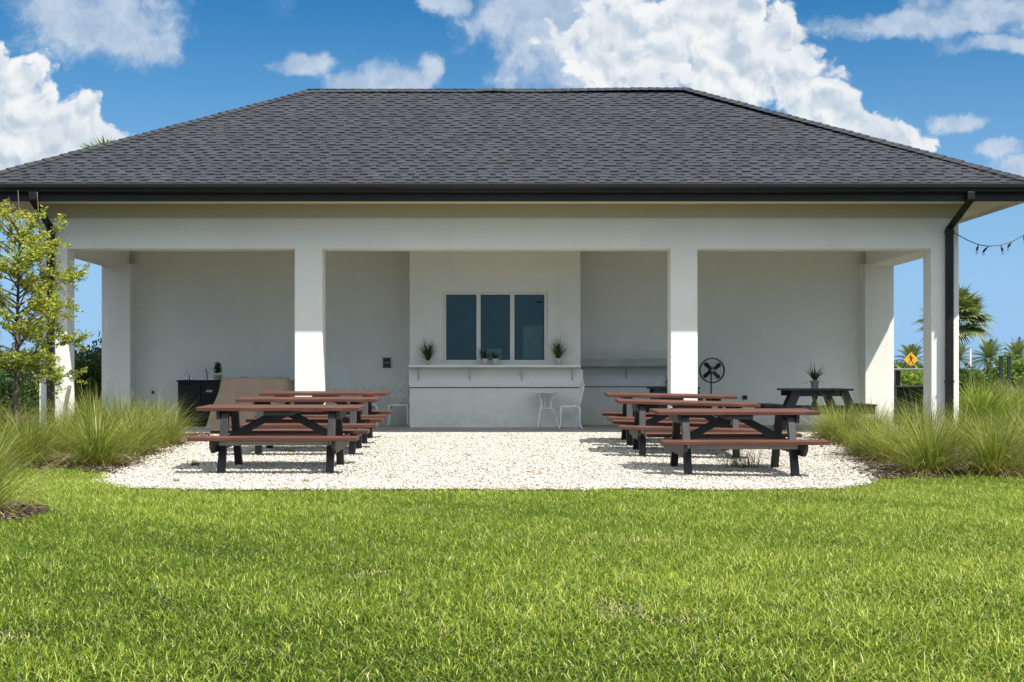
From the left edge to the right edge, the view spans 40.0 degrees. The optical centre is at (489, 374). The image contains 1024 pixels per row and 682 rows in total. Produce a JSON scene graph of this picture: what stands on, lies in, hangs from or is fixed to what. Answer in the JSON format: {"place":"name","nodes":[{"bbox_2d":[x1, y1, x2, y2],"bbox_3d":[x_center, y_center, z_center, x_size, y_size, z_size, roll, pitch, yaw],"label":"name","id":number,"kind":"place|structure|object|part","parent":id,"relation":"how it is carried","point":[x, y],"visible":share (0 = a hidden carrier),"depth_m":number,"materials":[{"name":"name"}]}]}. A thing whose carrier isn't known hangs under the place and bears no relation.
{"place":"outdoors","nodes":[
{"label":"outdoors","id":0,"kind":"place"},
{"bbox_2d":[418,339,436,364],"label":"potted grass","id":1,"kind":"object","parent":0,"point":[428,353],"depth_m":24.99,"materials":[{"name":"green plant"}]},
{"bbox_2d":[92,432,880,490],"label":"gravel path","id":2,"kind":"structure","parent":0,"point":[507,467],"depth_m":15.81,"materials":[{"name":"white gravel"}]},
{"bbox_2d":[187,459,200,465],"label":"weed","id":3,"kind":"object","parent":2,"relation":"on","point":[193,463],"visible":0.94,"depth_m":16.47,"materials":[{"name":"green plant"}]},
{"bbox_2d":[187,405,369,473],"bbox_3d":[-2.360,0.742,16.061,1.850,0.761,1.520,0,1,1],"label":"picnic table","id":4,"kind":"object","parent":2,"relation":"on","point":[333,438],"visible":0.94,"depth_m":15.70,"materials":[{"name":"brown wood"}]},
{"bbox_2d":[229,397,383,454],"bbox_3d":[-2.370,0.690,18.561,1.850,0.761,1.520,0,1,-1],"label":"picnic table","id":5,"kind":"object","parent":2,"relation":"on","point":[354,420],"visible":0.7,"depth_m":18.19,"materials":[{"name":"brown wood"}]},
{"bbox_2d":[254,391,392,443],"bbox_3d":[-2.390,0.639,20.551,1.850,0.761,1.520,0,1,0],"label":"picnic table","id":6,"kind":"object","parent":2,"relation":"on","point":[367,412],"visible":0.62,"depth_m":20.20,"materials":[{"name":"brown wood"}]},
{"bbox_2d":[601,392,741,445],"bbox_3d":[2.576,0.666,20.191,1.850,0.761,1.520,1,1,1],"label":"picnic table","id":7,"kind":"object","parent":2,"relation":"on","point":[627,413],"visible":0.52,"depth_m":19.83,"materials":[{"name":"brown wood"}]},
{"bbox_2d":[611,398,760,457],"bbox_3d":[2.579,0.736,18.551,1.850,0.761,1.520,1,1,1],"label":"picnic table","id":8,"kind":"object","parent":2,"relation":"on","point":[640,426],"visible":0.72,"depth_m":18.19,"materials":[{"name":"brown wood"}]},
{"bbox_2d":[644,408,829,475],"bbox_3d":[2.800,0.791,16.211,1.850,0.761,1.520,0,1,-2],"label":"picnic table","id":9,"kind":"object","parent":2,"relation":"on","point":[684,442],"visible":0.93,"depth_m":15.86,"materials":[{"name":"brown wood"}]},
{"bbox_2d":[715,449,768,467],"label":"weed","id":10,"kind":"object","parent":2,"relation":"on","point":[733,461],"visible":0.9,"depth_m":16.76,"materials":[{"name":"green plant"}]},
{"bbox_2d":[485,349,501,358],"bbox_3d":[0.059,-0.292,26.270,0.340,0.360,0.300,0,0,0],"label":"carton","id":11,"kind":"object","parent":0,"point":[497,351],"visible":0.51,"depth_m":26.12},
{"bbox_2d":[0,388,1023,681],"bbox_3d":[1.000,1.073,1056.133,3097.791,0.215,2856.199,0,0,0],"label":"ground","id":12,"kind":"structure","parent":0,"point":[456,652],"depth_m":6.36,"materials":[{"name":"green plant"}]},
{"bbox_2d":[0,345,36,395],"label":"shrub","id":13,"kind":"object","parent":12,"relation":"on","point":[13,365],"visible":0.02,"depth_m":60.17,"materials":[{"name":"green plant"}]},
{"bbox_2d":[0,501,51,521],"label":"mulch bed","id":14,"kind":"object","parent":12,"relation":"on","point":[28,511],"visible":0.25,"depth_m":11.45,"materials":[{"name":"brown wood"}]},
{"bbox_2d":[0,403,96,520],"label":"grass clump","id":15,"kind":"object","parent":14,"relation":"on","point":[8,497],"visible":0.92,"depth_m":11.35,"materials":[{"name":"green plant"}]},
{"bbox_2d":[0,393,67,474],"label":"grass clump","id":16,"kind":"object","parent":12,"relation":"on","point":[15,442],"visible":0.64,"depth_m":15.78,"materials":[{"name":"green plant"}]},
{"bbox_2d":[0,346,83,412],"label":"shrub","id":17,"kind":"object","parent":12,"relation":"on","point":[6,385],"visible":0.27,"depth_m":35.59,"materials":[{"name":"green plant"}]},
{"bbox_2d":[19,352,86,414],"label":"shrub","id":18,"kind":"object","parent":12,"relation":"on","point":[29,383],"visible":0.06,"depth_m":33.09,"materials":[{"name":"green plant"}]},
{"bbox_2d":[1,415,149,473],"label":"mulch bed","id":19,"kind":"object","parent":12,"relation":"on","point":[38,428],"visible":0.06,"depth_m":28.94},
{"bbox_2d":[0,392,56,442],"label":"grass clump","id":20,"kind":"object","parent":19,"relation":"on","point":[6,417],"visible":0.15,"depth_m":19.46,"materials":[{"name":"green plant"}]},
{"bbox_2d":[0,395,86,466],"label":"grass clump","id":21,"kind":"object","parent":19,"relation":"on","point":[35,439],"visible":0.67,"depth_m":16.70,"materials":[{"name":"green plant"}]},
{"bbox_2d":[0,192,93,444],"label":"young tree","id":22,"kind":"object","parent":19,"relation":"on","point":[29,328],"visible":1,"depth_m":18.22,"materials":[{"name":"green plant"}]},
{"bbox_2d":[7,389,123,453],"bbox_3d":[-5.653,0.780,18.659,1.865,1.248,2.099,0,0,-5],"label":"grass clump","id":23,"kind":"object","parent":19,"relation":"on","point":[65,426],"visible":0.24,"depth_m":18.55,"materials":[{"name":"green plant"}]},
{"bbox_2d":[59,385,71,420],"bbox_3d":[-6.301,0.627,20.800,0.240,0.941,0.077,0,0,0],"label":"stake","id":24,"kind":"object","parent":19,"relation":"on","point":[67,395],"visible":0.5,"depth_m":20.78,"materials":[{"name":"grey wood"}]},
{"bbox_2d":[25,377,136,438],"bbox_3d":[-5.978,0.748,20.980,1.993,1.504,2.204,0,0,23],"label":"grass clump","id":25,"kind":"object","parent":19,"relation":"on","point":[90,409],"visible":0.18,"depth_m":21.01,"materials":[{"name":"green plant"}]},
{"bbox_2d":[74,329,101,414],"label":"shrub","id":26,"kind":"object","parent":19,"relation":"on","point":[94,369],"visible":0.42,"depth_m":30.80,"materials":[{"name":"green plant"}]},
{"bbox_2d":[10,381,189,469],"bbox_3d":[-4.533,0.817,16.793,2.479,1.493,2.228,0,0,-6],"label":"grass clump","id":27,"kind":"object","parent":19,"relation":"on","point":[101,448],"visible":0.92,"depth_m":16.51,"materials":[{"name":"green plant"}]},
{"bbox_2d":[1,432,219,473],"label":"mulch chips","id":28,"kind":"object","parent":19,"relation":"on","point":[112,467],"visible":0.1,"depth_m":16.94,"materials":[{"name":"brown wood"}]},
{"bbox_2d":[72,378,175,439],"bbox_3d":[-5.544,0.734,20.921,2.051,1.418,2.248,0,0,0],"label":"grass clump","id":29,"kind":"object","parent":19,"relation":"on","point":[126,408],"visible":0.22,"depth_m":20.66,"materials":[{"name":"green plant"}]},
{"bbox_2d":[79,394,189,454],"bbox_3d":[-4.640,0.797,18.374,1.778,1.134,1.913,0,0,-35],"label":"grass clump","id":30,"kind":"object","parent":19,"relation":"on","point":[147,443],"visible":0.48,"depth_m":18.25,"materials":[{"name":"green plant"}]},
{"bbox_2d":[126,397,206,445],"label":"grass clump","id":31,"kind":"object","parent":19,"relation":"on","point":[171,430],"visible":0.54,"depth_m":19.82,"materials":[{"name":"green plant"}]},
{"bbox_2d":[117,390,216,435],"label":"grass clump","id":32,"kind":"object","parent":19,"relation":"on","point":[178,418],"visible":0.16,"depth_m":21.59,"materials":[{"name":"green plant"}]},
{"bbox_2d":[74,135,115,150],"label":"palm tree","id":33,"kind":"object","parent":12,"relation":"on","point":[103,141],"visible":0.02,"depth_m":46.48,"materials":[{"name":"green plant"}]},
{"bbox_2d":[0,87,1023,433],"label":"pavilion","id":34,"kind":"structure","parent":12,"relation":"on","point":[630,239],"depth_m":24.17,"materials":[{"name":"paint"}]},
{"bbox_2d":[176,369,220,425],"bbox_3d":[-5.251,0.423,25.970,0.890,1.054,0.740,0,0,0],"label":"sink cabinet","id":35,"kind":"object","parent":34,"relation":"on","point":[202,392],"visible":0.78,"depth_m":25.61,"materials":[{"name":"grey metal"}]},
{"bbox_3d":[-5.458,0.537,25.620,0.395,0.665,0.017,0,0,0],"label":"cabinet door","id":36,"kind":"part","parent":35,"relation":"part of","materials":[{"name":"black"}]},
{"bbox_3d":[-5.043,0.537,25.620,0.395,0.665,0.017,0,0,0],"label":"cabinet door","id":37,"kind":"part","parent":35,"relation":"part of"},
{"bbox_2d":[214,362,221,379],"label":"potted rubber plant","id":38,"kind":"object","parent":35,"relation":"on","point":[218,367],"visible":1,"depth_m":25.92,"materials":[{"name":"green plant"}]},
{"bbox_2d":[206,376,294,427],"bbox_3d":[-4.182,0.494,25.240,1.751,0.912,0.904,0,0,0],"label":"grill cover","id":39,"kind":"object","parent":34,"relation":"on","point":[231,391],"visible":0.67,"depth_m":24.92,"materials":[{"name":"beige fabric"}]},
{"bbox_2d":[357,380,378,425],"bbox_3d":[-2.247,0.529,25.975,0.430,0.858,0.488,0,0,-3],"label":"bistro chair","id":40,"kind":"object","parent":34,"relation":"on","point":[376,404],"visible":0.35,"depth_m":26.17,"materials":[{"name":"white metal"}]},
{"bbox_2d":[387,380,409,425],"bbox_3d":[-1.665,0.529,25.955,0.430,0.858,0.488,0,0,2],"label":"bistro chair","id":41,"kind":"object","parent":34,"relation":"on","point":[392,404],"visible":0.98,"depth_m":26.11,"materials":[{"name":"white metal"}]},
{"bbox_2d":[476,345,493,364],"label":"potted succulent","id":42,"kind":"object","parent":34,"relation":"on","point":[484,359],"visible":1,"depth_m":24.96,"materials":[{"name":"green plant"}]},
{"bbox_2d":[443,292,547,363],"bbox_3d":[0.105,-0.828,25.302,1.882,1.289,0.095,0,0,0],"label":"window","id":43,"kind":"structure","parent":34,"relation":"in","point":[478,360],"depth_m":25.25,"materials":[{"name":"white metal"}]},
{"bbox_2d":[491,352,500,364],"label":"potted succulent","id":44,"kind":"object","parent":34,"relation":"on","point":[495,359],"visible":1,"depth_m":24.97,"materials":[{"name":"green plant"}]},
{"bbox_2d":[523,325,543,358],"bbox_3d":[0.846,0.020,26.390,0.440,1.860,0.420,0,0,0],"label":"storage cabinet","id":45,"kind":"object","parent":34,"relation":"on","point":[533,341],"visible":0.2,"depth_m":26.18,"materials":[{"name":"grey"}]},
{"bbox_3d":[0.846,-0.425,26.190,0.400,0.890,0.019,0,0,0],"label":"cabinet door","id":46,"kind":"part","parent":45,"relation":"part of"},
{"bbox_2d":[528,391,560,428],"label":"bistro table","id":47,"kind":"object","parent":34,"relation":"on","point":[541,408],"visible":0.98,"depth_m":24.74,"materials":[{"name":"white metal"}]},
{"bbox_2d":[555,380,584,428],"bbox_3d":[1.420,0.529,24.803,0.488,0.858,0.430,0,0,-6],"label":"bistro chair","id":48,"kind":"object","parent":34,"relation":"on","point":[580,393],"visible":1,"depth_m":24.72,"materials":[{"name":"white metal"}]},
{"bbox_2d":[633,387,722,412],"bbox_3d":[3.300,0.603,25.300,1.660,0.747,1.000,0,0,0],"label":"black picnic table","id":49,"kind":"object","parent":34,"relation":"on","point":[658,389],"visible":0.16,"depth_m":24.87,"materials":[{"name":"black wood"}]},
{"bbox_2d":[699,358,724,393],"bbox_3d":[4.060,0.324,25.800,0.465,1.253,0.430,0,0,0],"label":"pedestal fan","id":50,"kind":"object","parent":34,"relation":"on","point":[710,370],"visible":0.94,"depth_m":25.68,"materials":[{"name":"black plastic"}]},
{"bbox_2d":[755,388,876,429],"bbox_3d":[5.623,0.611,24.350,1.890,0.732,1.090,0,0,0],"label":"black picnic table","id":51,"kind":"object","parent":34,"relation":"on","point":[792,395],"visible":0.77,"depth_m":23.96,"materials":[{"name":"black wood"}]},
{"bbox_2d":[802,363,824,387],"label":"potted succulent","id":52,"kind":"object","parent":51,"relation":"on","point":[814,375],"visible":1,"depth_m":24.29,"materials":[{"name":"green plant"}]},
{"bbox_2d":[954,233,1023,254],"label":"string lights","id":53,"kind":"object","parent":34,"relation":"hanging from","point":[985,249],"visible":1,"depth_m":22.48,"materials":[{"name":"black plastic"}]},
{"bbox_2d":[894,343,922,367],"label":"palm tree","id":54,"kind":"object","parent":12,"relation":"on","point":[913,349],"visible":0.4,"depth_m":199.40,"materials":[{"name":"green plant"}]},
{"bbox_2d":[894,360,922,374],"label":"shrub","id":55,"kind":"object","parent":12,"relation":"on","point":[904,365],"visible":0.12,"depth_m":120.19,"materials":[{"name":"green plant"}]},
{"bbox_2d":[897,364,922,384],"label":"shrub","id":56,"kind":"object","parent":12,"relation":"on","point":[911,378],"visible":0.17,"depth_m":32.67,"materials":[{"name":"green plant"}]},
{"bbox_2d":[903,352,918,373],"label":"crossing sign","id":57,"kind":"object","parent":12,"relation":"on","point":[910,358],"visible":0.77,"depth_m":92.99,"materials":[{"name":"yellow metal"}]},
{"bbox_2d":[912,284,996,347],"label":"palm tree","id":58,"kind":"object","parent":12,"relation":"on","point":[969,310],"visible":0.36,"depth_m":61.24,"materials":[{"name":"green plant"}]},
{"bbox_2d":[959,342,977,368],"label":"palm tree","id":59,"kind":"object","parent":12,"relation":"on","point":[962,349],"visible":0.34,"depth_m":209.25,"materials":[{"name":"green plant"}]},
{"bbox_2d":[959,363,994,395],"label":"shrub","id":60,"kind":"object","parent":12,"relation":"on","point":[963,377],"visible":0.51,"depth_m":61.76,"materials":[{"name":"green plant"}]},
{"bbox_2d":[971,371,995,392],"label":"shrub","id":61,"kind":"object","parent":12,"relation":"on","point":[989,376],"visible":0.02,"depth_m":74.63,"materials":[{"name":"green plant"}]},
{"bbox_2d":[966,338,1006,374],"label":"palm tree","id":62,"kind":"object","parent":12,"relation":"on","point":[989,351],"visible":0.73,"depth_m":189.59,"materials":[{"name":"green plant"}]},
{"bbox_2d":[998,356,1003,395],"bbox_3d":[14.527,0.222,40.000,0.120,1.486,0.120,0,0,0],"label":"marker post","id":63,"kind":"object","parent":12,"relation":"on","point":[1000,366],"visible":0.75,"depth_m":39.95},
{"bbox_2d":[985,346,1023,392],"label":"shrub","id":64,"kind":"object","parent":12,"relation":"on","point":[1017,367],"visible":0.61,"depth_m":52.00,"materials":[{"name":"green plant"}]},
{"bbox_2d":[1006,356,1011,392],"bbox_3d":[14.755,0.222,40.000,0.120,1.486,0.120,0,0,0],"label":"marker post","id":65,"kind":"object","parent":12,"relation":"on","point":[1009,367],"visible":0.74,"depth_m":39.95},
{"bbox_2d":[998,337,1023,361],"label":"palm tree","id":66,"kind":"object","parent":12,"relation":"on","point":[1018,348],"visible":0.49,"depth_m":199.44,"materials":[{"name":"green plant"}]},
{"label":"mulch bed","id":67,"kind":"structure","parent":12,"relation":"on","visible":0},
{"bbox_2d":[800,398,864,438],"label":"grass clump","id":68,"kind":"object","parent":67,"relation":"on","point":[821,426],"visible":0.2,"depth_m":21.03,"materials":[{"name":"green plant"}]},
{"bbox_2d":[798,390,890,445],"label":"grass clump","id":69,"kind":"object","parent":67,"relation":"on","point":[845,422],"visible":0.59,"depth_m":20.14,"materials":[{"name":"green plant"}]},
{"bbox_2d":[824,410,897,456],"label":"grass clump","id":70,"kind":"object","parent":67,"relation":"on","point":[858,446],"visible":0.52,"depth_m":18.38,"materials":[{"name":"green plant"}]},
{"bbox_2d":[843,398,901,437],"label":"grass clump","id":71,"kind":"object","parent":67,"relation":"on","point":[877,409],"visible":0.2,"depth_m":21.00,"materials":[{"name":"green plant"}]},
{"bbox_2d":[812,399,956,464],"bbox_3d":[5.102,0.913,17.716,1.904,1.233,2.175,0,0,35],"label":"grass clump","id":72,"kind":"object","parent":67,"relation":"on","point":[882,452],"visible":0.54,"depth_m":17.72,"materials":[{"name":"green plant"}]},
{"bbox_2d":[804,429,1023,478],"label":"mulch chips","id":73,"kind":"object","parent":67,"relation":"on","point":[883,472],"visible":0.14,"depth_m":16.64,"materials":[{"name":"brown wood"}]},
{"bbox_2d":[869,385,967,443],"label":"grass clump","id":74,"kind":"object","parent":67,"relation":"on","point":[916,415],"visible":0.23,"depth_m":20.28,"materials":[{"name":"green plant"}]},
{"bbox_2d":[834,389,1007,482],"bbox_3d":[4.917,0.879,16.155,2.455,1.484,2.287,0,0,17],"label":"grass clump","id":75,"kind":"object","parent":67,"relation":"on","point":[925,458],"visible":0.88,"depth_m":16.08,"materials":[{"name":"green plant"}]},
{"bbox_2d":[894,369,960,421],"bbox_3d":[8.350,0.412,27.300,1.320,1.045,0.840,0,0,0],"label":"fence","id":76,"kind":"object","parent":67,"relation":"on","point":[899,391],"visible":0.2,"depth_m":27.00,"materials":[{"name":"grey metal"}]},
{"bbox_2d":[896,395,1011,447],"bbox_3d":[6.627,0.793,19.715,2.031,1.124,1.668,0,0,-8],"label":"grass clump","id":77,"kind":"object","parent":67,"relation":"on","point":[961,420],"visible":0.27,"depth_m":19.60,"materials":[{"name":"green plant"}]},
{"bbox_2d":[898,367,1023,427],"bbox_3d":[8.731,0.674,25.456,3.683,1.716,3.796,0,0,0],"label":"broad leaf grass","id":78,"kind":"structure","parent":67,"relation":"on","point":[993,405],"depth_m":25.13,"materials":[{"name":"green plant"}]},
{"bbox_2d":[912,393,1023,480],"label":"grass clump","id":79,"kind":"object","parent":67,"relation":"on","point":[994,449],"visible":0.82,"depth_m":15.94,"materials":[{"name":"green plant"}]},
{"bbox_2d":[971,374,1023,406],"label":"broad leaf grass","id":80,"kind":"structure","parent":67,"relation":"on","point":[1018,387],"depth_m":30.76,"materials":[{"name":"green plant"}]},
{"bbox_2d":[976,396,1023,444],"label":"grass clump","id":81,"kind":"object","parent":67,"relation":"on","point":[1013,422],"visible":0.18,"depth_m":20.01,"materials":[{"name":"green plant"}]},
{"bbox_2d":[976,396,1023,470],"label":"grass clump","id":82,"kind":"object","parent":67,"relation":"on","point":[1022,464],"visible":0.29,"depth_m":16.57,"materials":[{"name":"green plant"}]},
{"bbox_2d":[0,0,1023,369],"label":"sky","id":83,"kind":"structure","parent":0,"point":[943,77],"materials":[{"name":"blue"}]},
{"bbox_2d":[545,338,571,364],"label":"potted grass","id":84,"kind":"object","parent":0,"point":[557,352],"depth_m":24.98,"materials":[{"name":"green plant"}]}
]}

